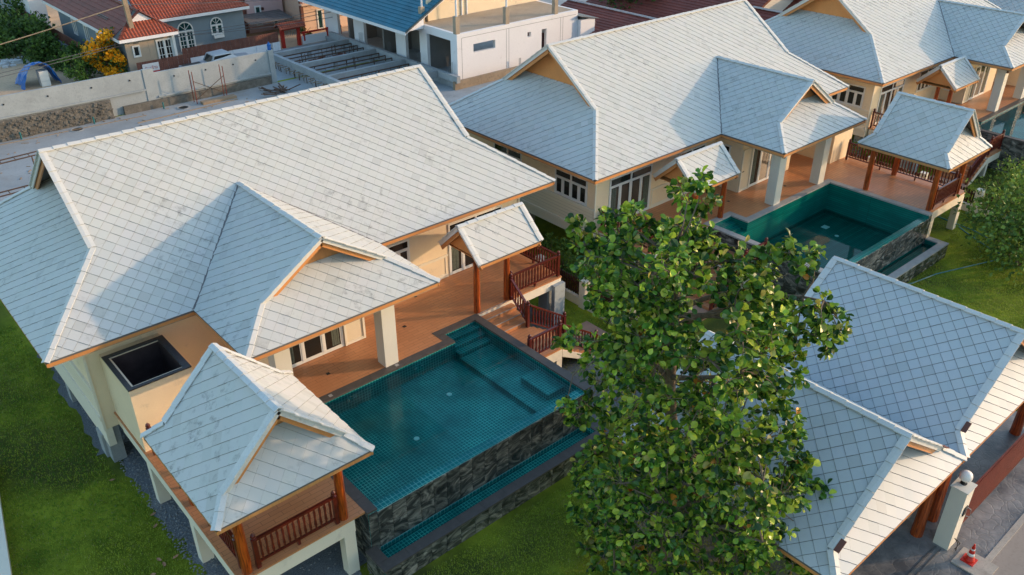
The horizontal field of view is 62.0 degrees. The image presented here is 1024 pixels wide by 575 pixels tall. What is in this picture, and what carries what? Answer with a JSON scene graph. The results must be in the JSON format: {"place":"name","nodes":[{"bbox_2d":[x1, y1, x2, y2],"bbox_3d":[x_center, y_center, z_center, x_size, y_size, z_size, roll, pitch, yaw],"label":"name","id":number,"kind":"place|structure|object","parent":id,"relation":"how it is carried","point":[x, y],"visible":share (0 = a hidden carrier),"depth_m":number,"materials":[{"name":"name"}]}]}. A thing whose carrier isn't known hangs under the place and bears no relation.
{"place":"outdoors","nodes":[
{"label":"outdoors","id":0,"kind":"place"},
{"bbox_2d":[0,53,94,95],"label":"dirt lot","id":1,"kind":"structure","parent":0,"point":[8,85],"depth_m":62.47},
{"bbox_2d":[0,56,29,68],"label":"rubble","id":2,"kind":"object","parent":1,"relation":"on","point":[4,63],"visible":0.75,"depth_m":66.25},
{"bbox_2d":[0,27,31,58],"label":"wild bush","id":3,"kind":"object","parent":1,"relation":"on","point":[10,47],"visible":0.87,"depth_m":67.58,"materials":[{"name":"green plant"}]},
{"bbox_2d":[8,10,54,51],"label":"wild bush","id":4,"kind":"object","parent":1,"relation":"on","point":[28,24],"visible":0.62,"depth_m":69.08,"materials":[{"name":"green plant"}]},
{"bbox_2d":[15,61,61,89],"bbox_3d":[-34.289,-15.530,61.352,2.753,1.806,2.451,-24,38,-35],"label":"tarp stack","id":5,"kind":"object","parent":1,"relation":"on","point":[43,77],"visible":0.94,"depth_m":61.05,"materials":[{"name":"blue plastic"}]},
{"bbox_2d":[20,30,67,64],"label":"wild bush","id":6,"kind":"object","parent":1,"relation":"on","point":[44,48],"visible":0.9,"depth_m":66.13,"materials":[{"name":"green plant"}]},
{"bbox_2d":[49,40,84,72],"bbox_3d":[-33.426,-17.494,64.877,3.038,2.196,3.159,-4,30,-7],"label":"wild bush","id":7,"kind":"object","parent":1,"relation":"on","point":[71,49],"visible":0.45,"depth_m":64.26,"materials":[{"name":"green plant"}]},
{"bbox_2d":[57,51,89,80],"bbox_3d":[-31.541,-15.756,61.305,1.723,2.455,1.780,-24,38,-35],"label":"leafy plant","id":8,"kind":"object","parent":1,"relation":"on","point":[76,73],"visible":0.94,"depth_m":61.20,"materials":[{"name":"green plant"}]},
{"bbox_2d":[70,48,97,78],"bbox_3d":[-31.180,-16.433,62.419,1.939,2.366,1.987,-24,38,-35],"label":"leafy plant","id":9,"kind":"object","parent":1,"relation":"on","point":[91,71],"visible":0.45,"depth_m":62.44,"materials":[{"name":"green plant"}]},
{"bbox_2d":[0,61,452,200],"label":"service lane","id":10,"kind":"structure","parent":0,"point":[13,173],"depth_m":54.05,"materials":[{"name":"concrete"}]},
{"bbox_2d":[0,151,36,164],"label":"steel truss","id":11,"kind":"object","parent":10,"relation":"on","point":[19,158],"visible":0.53,"depth_m":44.94,"materials":[{"name":"metal"}]},
{"bbox_2d":[0,99,237,144],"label":"lane pipe","id":12,"kind":"object","parent":10,"relation":"on","point":[129,118],"visible":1,"depth_m":54.93,"materials":[{"name":"rusty metal"}]},
{"bbox_2d":[188,64,226,103],"bbox_3d":[-20.683,-13.842,58.001,2.210,2.200,0.552,-24,38,-35],"label":"scaffold frame","id":13,"kind":"object","parent":10,"relation":"on","point":[207,86],"visible":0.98,"depth_m":57.94,"materials":[{"name":"brown metal"}]},
{"bbox_2d":[200,94,236,104],"bbox_3d":[-20.076,-12.868,58.336,2.400,0.180,0.500,-24,38,-35],"label":"timber pile","id":14,"kind":"object","parent":10,"relation":"on","point":[218,99],"visible":1,"depth_m":58.24,"materials":[{"name":"wood"}]},
{"bbox_2d":[259,83,300,94],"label":"timber scraps","id":15,"kind":"object","parent":10,"relation":"on","point":[282,89],"visible":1,"depth_m":59.92,"materials":[{"name":"brown wood"}]},
{"bbox_2d":[240,0,293,33],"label":"pink house","id":16,"kind":"structure","parent":0,"point":[263,11],"depth_m":74.22,"materials":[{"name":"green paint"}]},
{"bbox_2d":[45,1,532,77],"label":"house yard","id":17,"kind":"structure","parent":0,"point":[290,39],"depth_m":74.93,"materials":[{"name":"grey concrete"}]},
{"bbox_2d":[18,0,50,25],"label":"white shed","id":18,"kind":"structure","parent":17,"relation":"on","point":[39,6],"depth_m":74.58,"materials":[{"name":"white"}]},
{"bbox_2d":[18,9,107,74],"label":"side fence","id":19,"kind":"object","parent":17,"relation":"on","point":[62,37],"visible":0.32,"depth_m":68.86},
{"bbox_2d":[76,26,127,76],"bbox_3d":[-29.649,-17.160,62.401,4.248,3.928,4.113,11,32,19],"label":"flowering bush","id":20,"kind":"object","parent":17,"relation":"on","point":[115,59],"visible":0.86,"depth_m":61.66,"materials":[{"name":"yellow plant"}]},
{"bbox_2d":[42,0,249,71],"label":"grey bungalow","id":21,"kind":"object","parent":17,"relation":"on","point":[159,25],"visible":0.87,"depth_m":66.71,"materials":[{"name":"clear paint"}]},
{"bbox_2d":[155,37,174,68],"bbox_3d":[-25.742,-17.374,63.477,1.200,2.300,0.060,-24,38,-35],"label":"french window","id":22,"kind":"structure","parent":21,"relation":"in","point":[165,49],"depth_m":63.26,"materials":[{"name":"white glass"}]},
{"bbox_2d":[177,22,196,51],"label":"arched window","id":23,"kind":"structure","parent":21,"relation":"in","point":[185,41],"depth_m":68.31,"materials":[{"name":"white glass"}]},
{"bbox_2d":[210,17,223,34],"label":"arched window","id":24,"kind":"structure","parent":21,"relation":"in","point":[214,20],"depth_m":69.59,"materials":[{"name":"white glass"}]},
{"bbox_2d":[274,19,305,47],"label":"red gateway","id":25,"kind":"object","parent":17,"relation":"on","point":[283,27],"visible":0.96,"depth_m":69.99,"materials":[{"name":"wood"}]},
{"bbox_2d":[301,27,341,44],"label":"railed wall","id":26,"kind":"structure","parent":17,"relation":"on","point":[313,38],"depth_m":71.73,"materials":[{"name":"paint"}]},
{"bbox_2d":[271,31,459,86],"bbox_3d":[-12.244,-16.820,63.574,7.864,1.755,17.400,-24,38,-35],"label":"concrete frame","id":27,"kind":"object","parent":17,"relation":"on","point":[368,50],"visible":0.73,"depth_m":63.97,"materials":[{"name":"concrete"},{"name":"brown steel"},{"name":"red painted steel"}]},
{"bbox_2d":[298,0,597,86],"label":"white building","id":28,"kind":"structure","parent":17,"relation":"on","point":[439,34],"depth_m":63.80,"materials":[{"name":"paint"}]},
{"bbox_2d":[282,0,347,30],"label":"peach house","id":29,"kind":"structure","parent":0,"point":[293,7],"depth_m":74.82,"materials":[{"name":"orange paint"}]},
{"bbox_2d":[316,9,324,28],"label":"window","id":30,"kind":"structure","parent":29,"relation":"in","point":[320,22],"depth_m":75.12,"materials":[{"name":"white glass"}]},
{"bbox_2d":[274,0,586,80],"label":"yard paving","id":31,"kind":"structure","parent":0,"point":[282,75],"depth_m":67.36,"materials":[{"name":"concrete"}]},
{"bbox_2d":[121,0,138,43],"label":"utility pole","id":32,"kind":"object","parent":31,"relation":"on","point":[128,14],"visible":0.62,"depth_m":60.81,"materials":[{"name":"concrete"}]},
{"bbox_2d":[0,5,123,44],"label":"overhead cable","id":33,"kind":"object","parent":32,"relation":"attached to","point":[63,24],"visible":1,"depth_m":58.28,"materials":[{"name":"rubber"},{"name":"metal"}]},
{"bbox_2d":[136,53,190,70],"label":"board gate","id":34,"kind":"structure","parent":31,"relation":"on","point":[171,62],"depth_m":63.09,"materials":[{"name":"wood"}]},
{"bbox_2d":[142,62,159,71],"bbox_3d":[-26.366,-15.979,62.302,1.200,0.830,0.044,-24,38,-35],"label":"sign board","id":35,"kind":"object","parent":34,"relation":"attached to","point":[155,66],"visible":0.51,"depth_m":62.32,"materials":[{"name":"plastic"}]},
{"bbox_2d":[179,49,247,66],"bbox_3d":[-21.875,-16.740,63.561,5.400,1.622,1.700,-24,38,-35],"label":"pickup truck","id":36,"kind":"object","parent":31,"relation":"on","point":[219,54],"visible":0.12,"depth_m":63.02,"materials":[{"name":"silver metal"}]},
{"bbox_2d":[182,32,280,62],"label":"board fence","id":37,"kind":"object","parent":31,"relation":"on","point":[258,43],"visible":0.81,"depth_m":67.49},
{"bbox_2d":[441,80,496,103],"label":"yard","id":38,"kind":"structure","parent":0,"point":[451,96],"depth_m":59.96,"materials":[{"name":"concrete"}]},
{"bbox_2d":[453,66,516,90],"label":"block wall","id":39,"kind":"structure","parent":38,"relation":"on","point":[481,79],"depth_m":61.58,"materials":[{"name":"brick"}]},
{"bbox_2d":[528,0,657,47],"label":"red roof house","id":40,"kind":"structure","parent":38,"relation":"on","point":[608,18],"depth_m":68.56,"materials":[{"name":"tile"}]},
{"bbox_2d":[752,6,782,20],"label":"red roof house","id":41,"kind":"structure","parent":38,"relation":"on","point":[765,13],"depth_m":65.03,"materials":[{"name":"tile"}]},
{"bbox_2d":[0,60,1023,574],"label":"ground","id":42,"kind":"structure","parent":0,"point":[522,510],"depth_m":25.67,"materials":[{"name":"green plant"}]},
{"bbox_2d":[0,497,11,574],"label":"boundary wall","id":43,"kind":"structure","parent":42,"relation":"on","point":[5,566],"depth_m":23.25,"materials":[{"name":"paint"}]},
{"bbox_2d":[0,49,276,141],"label":"back wall","id":44,"kind":"structure","parent":42,"relation":"on","point":[46,109],"depth_m":55.34,"materials":[{"name":"grey paint"}]},
{"bbox_2d":[0,64,555,461],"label":"villa","id":45,"kind":"object","parent":42,"relation":"on","point":[142,268],"visible":0.98,"depth_m":26.72,"materials":[{"name":"tile"}]},
{"bbox_2d":[291,327,344,367],"bbox_3d":[-6.581,1.462,27.892,2.300,2.080,0.040,-24,38,-35],"label":"glass door","id":46,"kind":"structure","parent":45,"relation":"in","point":[306,351],"depth_m":28.28,"materials":[{"name":"white"}]},
{"bbox_2d":[386,239,410,261],"bbox_3d":[-4.532,-0.908,30.921,2.000,1.270,0.040,-24,38,-35],"label":"window","id":47,"kind":"structure","parent":45,"relation":"in","point":[402,248],"depth_m":31.14,"materials":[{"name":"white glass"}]},
{"bbox_2d":[448,205,501,274],"bbox_3d":[-1.407,-1.879,33.516,2.700,2.200,0.040,-24,38,-35],"label":"glass door","id":48,"kind":"structure","parent":45,"relation":"in","point":[465,262],"depth_m":33.28,"materials":[{"name":"white"}]},
{"bbox_2d":[37,303,661,574],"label":"gravel bed","id":49,"kind":"object","parent":42,"relation":"on","point":[322,564],"visible":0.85,"depth_m":25.29,"materials":[{"name":"grey gravel"}]},
{"bbox_2d":[114,254,608,574],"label":"terrace","id":50,"kind":"structure","parent":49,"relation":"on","point":[420,319],"depth_m":28.09,"materials":[{"name":"tile"}]},
{"bbox_2d":[145,423,240,568],"bbox_3d":[-8.393,5.290,22.286,0.160,1.140,5.610,-24,38,-35],"label":"balustrade","id":51,"kind":"object","parent":50,"relation":"on","point":[227,538],"visible":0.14,"depth_m":20.85,"materials":[{"name":"red wood"}]},
{"bbox_2d":[140,343,374,574],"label":"gazebo","id":52,"kind":"object","parent":50,"relation":"on","point":[234,440],"visible":1,"depth_m":20.07,"materials":[{"name":"tile"}]},
{"bbox_2d":[250,490,339,568],"bbox_3d":[-5.346,5.957,21.138,2.360,1.140,0.160,-24,38,-35],"label":"balustrade","id":53,"kind":"object","parent":50,"relation":"on","point":[332,498],"visible":1,"depth_m":21.11,"materials":[{"name":"red wood"}]},
{"bbox_2d":[438,202,543,313],"bbox_3d":[-0.770,-1.214,31.258,3.070,3.362,2.396,-24,38,-35],"label":"entrance canopy","id":54,"kind":"object","parent":50,"relation":"on","point":[505,234],"visible":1,"depth_m":30.38,"materials":[{"name":"tile"}]},
{"bbox_2d":[509,273,529,327],"bbox_3d":[0.267,0.454,31.296,0.160,1.840,1.161,-22,37,-32],"label":"balustrade","id":55,"kind":"object","parent":50,"relation":"on","point":[526,306],"visible":1,"depth_m":31.26,"materials":[{"name":"red wood"}]},
{"bbox_2d":[510,250,559,292],"bbox_3d":[0.873,-0.542,32.313,2.580,1.140,0.160,-24,38,-35],"label":"balustrade","id":56,"kind":"object","parent":50,"relation":"on","point":[556,257],"visible":0.94,"depth_m":32.39,"materials":[{"name":"red wood"}]},
{"bbox_2d":[520,246,556,270],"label":"balustrade","id":57,"kind":"object","parent":50,"relation":"on","point":[540,251],"visible":0.44,"depth_m":33.68,"materials":[{"name":"red wood"}]},
{"bbox_2d":[527,319,561,352],"bbox_3d":[1.133,1.832,29.623,1.580,1.140,0.160,-24,38,-35],"label":"balustrade","id":58,"kind":"object","parent":50,"relation":"on","point":[558,332],"visible":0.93,"depth_m":29.61,"materials":[{"name":"red wood"}]},
{"bbox_2d":[530,304,565,333],"bbox_3d":[1.361,1.243,32.093,1.877,2.135,0.160,-24,38,-35],"label":"balustrade","id":59,"kind":"object","parent":50,"relation":"on","point":[563,318],"visible":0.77,"depth_m":31.93,"materials":[{"name":"red wood"}]},
{"bbox_2d":[562,323,597,349],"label":"balustrade","id":60,"kind":"object","parent":50,"relation":"on","point":[582,331],"visible":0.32,"depth_m":31.07,"materials":[{"name":"red wood"}]},
{"bbox_2d":[319,314,609,574],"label":"swimming pool","id":61,"kind":"structure","parent":42,"relation":"on","point":[463,429],"depth_m":26.15,"materials":[{"name":"tile"}]},
{"bbox_2d":[536,232,560,261],"bbox_3d":[1.614,-1.767,38.028,1.414,1.590,1.660,-24,38,-35],"label":"shrub","id":62,"kind":"object","parent":42,"relation":"on","point":[549,243],"visible":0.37,"depth_m":37.85,"materials":[{"name":"green plant"}]},
{"bbox_2d":[541,234,576,274],"bbox_3d":[1.968,-1.340,37.160,1.793,1.784,1.479,4,30,6],"label":"shrub","id":63,"kind":"object","parent":42,"relation":"on","point":[563,244],"visible":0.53,"depth_m":36.90,"materials":[{"name":"green plant"}]},
{"bbox_2d":[563,252,596,285],"bbox_3d":[2.970,-0.704,36.106,1.536,1.635,1.651,-8,31,-13],"label":"shrub","id":64,"kind":"object","parent":42,"relation":"on","point":[569,270],"visible":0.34,"depth_m":36.12,"materials":[{"name":"green plant"}]},
{"bbox_2d":[449,0,866,266],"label":"villa","id":65,"kind":"object","parent":42,"relation":"on","point":[613,119],"visible":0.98,"depth_m":38.27,"materials":[{"name":"tile"}]},
{"bbox_2d":[493,143,521,161],"bbox_3d":[-0.208,-5.928,39.404,0.040,1.200,1.950,-24,38,-35],"label":"window","id":66,"kind":"structure","parent":65,"relation":"in","point":[502,149],"depth_m":39.15,"materials":[{"name":"black glass"}]},
{"bbox_2d":[554,168,587,205],"bbox_3d":[2.529,-4.353,36.696,0.040,1.200,1.970,-24,38,-35],"label":"window","id":67,"kind":"structure","parent":65,"relation":"in","point":[571,187],"depth_m":36.70,"materials":[{"name":"white glass"}]},
{"bbox_2d":[608,163,652,215],"bbox_3d":[5.165,-4.067,37.277,2.700,2.200,0.040,-24,38,-35],"label":"glass door","id":68,"kind":"structure","parent":65,"relation":"in","point":[629,188],"depth_m":37.11,"materials":[{"name":"white"}]},
{"bbox_2d":[749,149,771,186],"bbox_3d":[12.113,-6.054,40.813,2.300,2.080,0.040,-24,38,-35],"label":"glass door","id":69,"kind":"structure","parent":65,"relation":"in","point":[763,162],"depth_m":40.86,"materials":[{"name":"white"}]},
{"bbox_2d":[586,0,792,17],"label":"red roof house","id":70,"kind":"structure","parent":42,"relation":"on","point":[658,8],"depth_m":71.84,"materials":[{"name":"tile"}]},
{"bbox_2d":[550,165,853,574],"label":"tree","id":71,"kind":"object","parent":42,"relation":"on","point":[665,456],"visible":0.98,"depth_m":18.32,"materials":[{"name":"green plant"}]},
{"bbox_2d":[598,153,964,320],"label":"terrace","id":72,"kind":"structure","parent":42,"relation":"on","point":[884,182],"depth_m":40.42,"materials":[{"name":"tile"}]},
{"bbox_2d":[652,141,739,217],"bbox_3d":[7.955,-4.479,36.993,3.070,3.238,2.386,-24,38,-35],"label":"entrance canopy","id":73,"kind":"object","parent":72,"relation":"on","point":[717,159],"visible":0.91,"depth_m":36.29,"materials":[{"name":"tile"}]},
{"bbox_2d":[845,139,958,185],"bbox_3d":[19.007,-6.052,41.784,0.160,1.140,5.610,-24,38,-35],"label":"balustrade","id":74,"kind":"object","parent":72,"relation":"on","point":[880,166],"visible":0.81,"depth_m":41.87,"materials":[{"name":"red wood"}]},
{"bbox_2d":[857,91,991,210],"bbox_3d":[18.908,-6.447,39.150,4.264,4.472,4.434,-24,38,-35],"label":"gazebo","id":75,"kind":"object","parent":72,"relation":"on","point":[939,136],"visible":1,"depth_m":37.99,"materials":[{"name":"tile"}]},
{"bbox_2d":[932,173,961,208],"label":"balustrade","id":76,"kind":"object","parent":72,"relation":"on","point":[945,191],"visible":1,"depth_m":39.02,"materials":[{"name":"red wood"}]},
{"bbox_2d":[703,179,948,305],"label":"swimming pool","id":77,"kind":"structure","parent":42,"relation":"on","point":[877,233],"depth_m":38.95,"materials":[{"name":"green tile"}]},
{"bbox_2d":[765,0,1023,155],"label":"villa","id":78,"kind":"object","parent":42,"relation":"on","point":[877,55],"visible":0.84,"depth_m":48.98,"materials":[{"name":"tile"}]},
{"bbox_2d":[830,82,865,107],"bbox_3d":[18.870,-10.897,47.945,0.040,1.200,1.970,-24,38,-35],"label":"window","id":79,"kind":"structure","parent":78,"relation":"in","point":[854,95],"depth_m":47.76,"materials":[{"name":"white glass"}]},
{"bbox_2d":[873,78,905,124],"bbox_3d":[21.505,-10.610,48.526,2.700,2.200,0.040,-24,38,-35],"label":"glass door","id":80,"kind":"structure","parent":78,"relation":"in","point":[889,91],"depth_m":48.27,"materials":[{"name":"white"}]},
{"bbox_2d":[916,66,936,91],"bbox_3d":[24.630,-12.385,50.653,2.000,1.270,0.040,-24,38,-35],"label":"window","id":81,"kind":"structure","parent":78,"relation":"in","point":[921,86],"depth_m":50.49,"materials":[{"name":"white glass"}]},
{"bbox_2d":[968,65,990,99],"bbox_3d":[28.679,-12.696,52.232,2.300,2.080,0.040,-24,38,-35],"label":"glass door","id":82,"kind":"structure","parent":78,"relation":"in","point":[982,70],"depth_m":52.36,"materials":[{"name":"white"}]},
{"bbox_2d":[849,153,1015,222],"bbox_3d":[22.398,-4.765,43.311,0.340,1.280,19.500,-24,38,-35],"label":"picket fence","id":83,"kind":"object","parent":42,"relation":"on","point":[963,206],"visible":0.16,"depth_m":42.81,"materials":[{"name":"brown wood"}]},
{"bbox_2d":[868,82,1018,188],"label":"terrace","id":84,"kind":"structure","parent":42,"relation":"on","point":[979,104],"depth_m":49.79,"materials":[{"name":"tile"}]},
{"bbox_2d":[869,109,883,127],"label":"balustrade","id":85,"kind":"object","parent":84,"relation":"on","point":[872,118],"visible":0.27,"depth_m":47.60,"materials":[{"name":"red wood"}]},
{"bbox_2d":[916,55,979,102],"bbox_3d":[24.946,-11.473,49.007,3.020,3.248,2.366,-24,38,-35],"label":"entrance canopy","id":86,"kind":"object","parent":84,"relation":"on","point":[956,75],"visible":0.98,"depth_m":48.11,"materials":[{"name":"tile"}]},
{"bbox_2d":[964,140,991,184],"bbox_3d":[25.023,-6.696,45.740,1.897,2.135,0.160,-24,38,-35],"label":"balustrade","id":87,"kind":"object","parent":84,"relation":"on","point":[975,165],"visible":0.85,"depth_m":45.66,"materials":[{"name":"red wood"}]},
{"bbox_2d":[987,129,1005,155],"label":"balustrade","id":88,"kind":"object","parent":84,"relation":"on","point":[996,142],"visible":0.98,"depth_m":46.42,"materials":[{"name":"red wood"}]},
{"bbox_2d":[951,547,998,574],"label":"kerb island","id":89,"kind":"structure","parent":42,"relation":"on","point":[982,566],"depth_m":23.25,"materials":[{"name":"grey concrete"}]},
{"bbox_2d":[960,544,977,566],"bbox_3d":[12.551,7.229,23.258,0.340,0.610,0.340,-24,38,-35],"label":"traffic cone","id":90,"kind":"object","parent":89,"relation":"on","point":[970,559],"visible":1,"depth_m":23.27,"materials":[{"name":"plastic"}]},
{"bbox_2d":[952,164,1023,286],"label":"tree","id":91,"kind":"object","parent":42,"relation":"on","point":[1014,226],"visible":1,"depth_m":36.73,"materials":[{"name":"green plant"}]},
{"bbox_2d":[969,152,1023,205],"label":"tree","id":92,"kind":"object","parent":42,"relation":"on","point":[1019,167],"visible":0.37,"depth_m":42.66,"materials":[{"name":"green plant"}]},
{"bbox_2d":[978,98,1023,174],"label":"swimming pool","id":93,"kind":"structure","parent":42,"relation":"on","point":[1009,118],"depth_m":49.48,"materials":[{"name":"liquid"}]},
{"bbox_2d":[988,0,1023,12],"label":"villa","id":94,"kind":"object","parent":42,"relation":"on","point":[1015,5],"visible":0.1,"depth_m":58.74,"materials":[{"name":"tile"}]},
{"bbox_2d":[519,251,697,358],"bbox_3d":[3.771,0.717,33.886,0.340,1.280,13.400,-24,38,-35],"label":"fence","id":95,"kind":"object","parent":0,"point":[577,295],"visible":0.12,"depth_m":35.00,"materials":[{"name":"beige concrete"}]},
{"bbox_2d":[619,411,1023,574],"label":"driveway","id":96,"kind":"structure","parent":0,"point":[900,550],"depth_m":24.02,"materials":[{"name":"grey concrete"}]},
{"bbox_2d":[618,331,966,574],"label":"garage","id":97,"kind":"structure","parent":96,"relation":"on","point":[889,477],"depth_m":20.67,"materials":[{"name":"tile"}]},
{"bbox_2d":[908,546,940,574],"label":"gate track","id":98,"kind":"structure","parent":96,"relation":"on","point":[922,560],"depth_m":23.40,"materials":[{"name":"metal"}]},
{"bbox_2d":[767,256,1023,521],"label":"garage","id":99,"kind":"structure","parent":0,"point":[938,369],"depth_m":24.87,"materials":[{"name":"tile"}]},
{"bbox_2d":[852,138,1023,328],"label":"lawn grass","id":100,"kind":"structure","parent":0,"point":[986,293],"depth_m":37.06,"materials":[{"name":"green plant"}]},
{"bbox_2d":[907,217,1003,283],"bbox_3d":[19.973,-1.202,38.398,3.286,0.052,9.146,23,37,34],"label":"garden hose","id":101,"kind":"object","parent":100,"relation":"on","point":[957,268],"visible":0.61,"depth_m":37.83,"materials":[{"name":"rubber"}]},
{"bbox_2d":[914,458,1023,574],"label":"driveway apron","id":102,"kind":"object","parent":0,"point":[991,521],"depth_m":24.61,"materials":[{"name":"grey concrete"}]},
{"bbox_2d":[933,470,977,550],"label":"gate pillar","id":103,"kind":"structure","parent":102,"relation":"on","point":[963,487],"depth_m":23.20,"materials":[{"name":"white paint"}]},
{"bbox_2d":[962,433,1023,523],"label":"sliding gate","id":104,"kind":"structure","parent":102,"relation":"on","point":[1000,470],"depth_m":25.07,"materials":[{"name":"brown wood"}]},
{"bbox_2d":[991,523,1023,574],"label":"street","id":105,"kind":"structure","parent":0,"point":[1008,559],"depth_m":23.55,"materials":[{"name":"concrete"}]},
{"bbox_2d":[971,513,1023,574],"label":"kerb","id":106,"kind":"structure","parent":105,"relation":"on","point":[1003,541],"depth_m":24.09,"materials":[{"name":"concrete"}]},
{"label":"overgrown ground","id":107,"kind":"structure","parent":0,"visible":0},
{"bbox_2d":[0,0,24,27],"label":"wild bush","id":108,"kind":"object","parent":107,"relation":"on","point":[15,5],"visible":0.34,"depth_m":75.46,"materials":[{"name":"green plant"}]},
{"bbox_2d":[0,8,44,40],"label":"wild bush","id":109,"kind":"object","parent":107,"relation":"on","point":[7,20],"visible":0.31,"depth_m":71.25,"materials":[{"name":"green plant"}]},
{"bbox_2d":[1,22,64,67],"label":"weeds","id":110,"kind":"object","parent":107,"relation":"on","point":[15,55],"visible":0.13,"depth_m":67.22,"materials":[{"name":"plant"}]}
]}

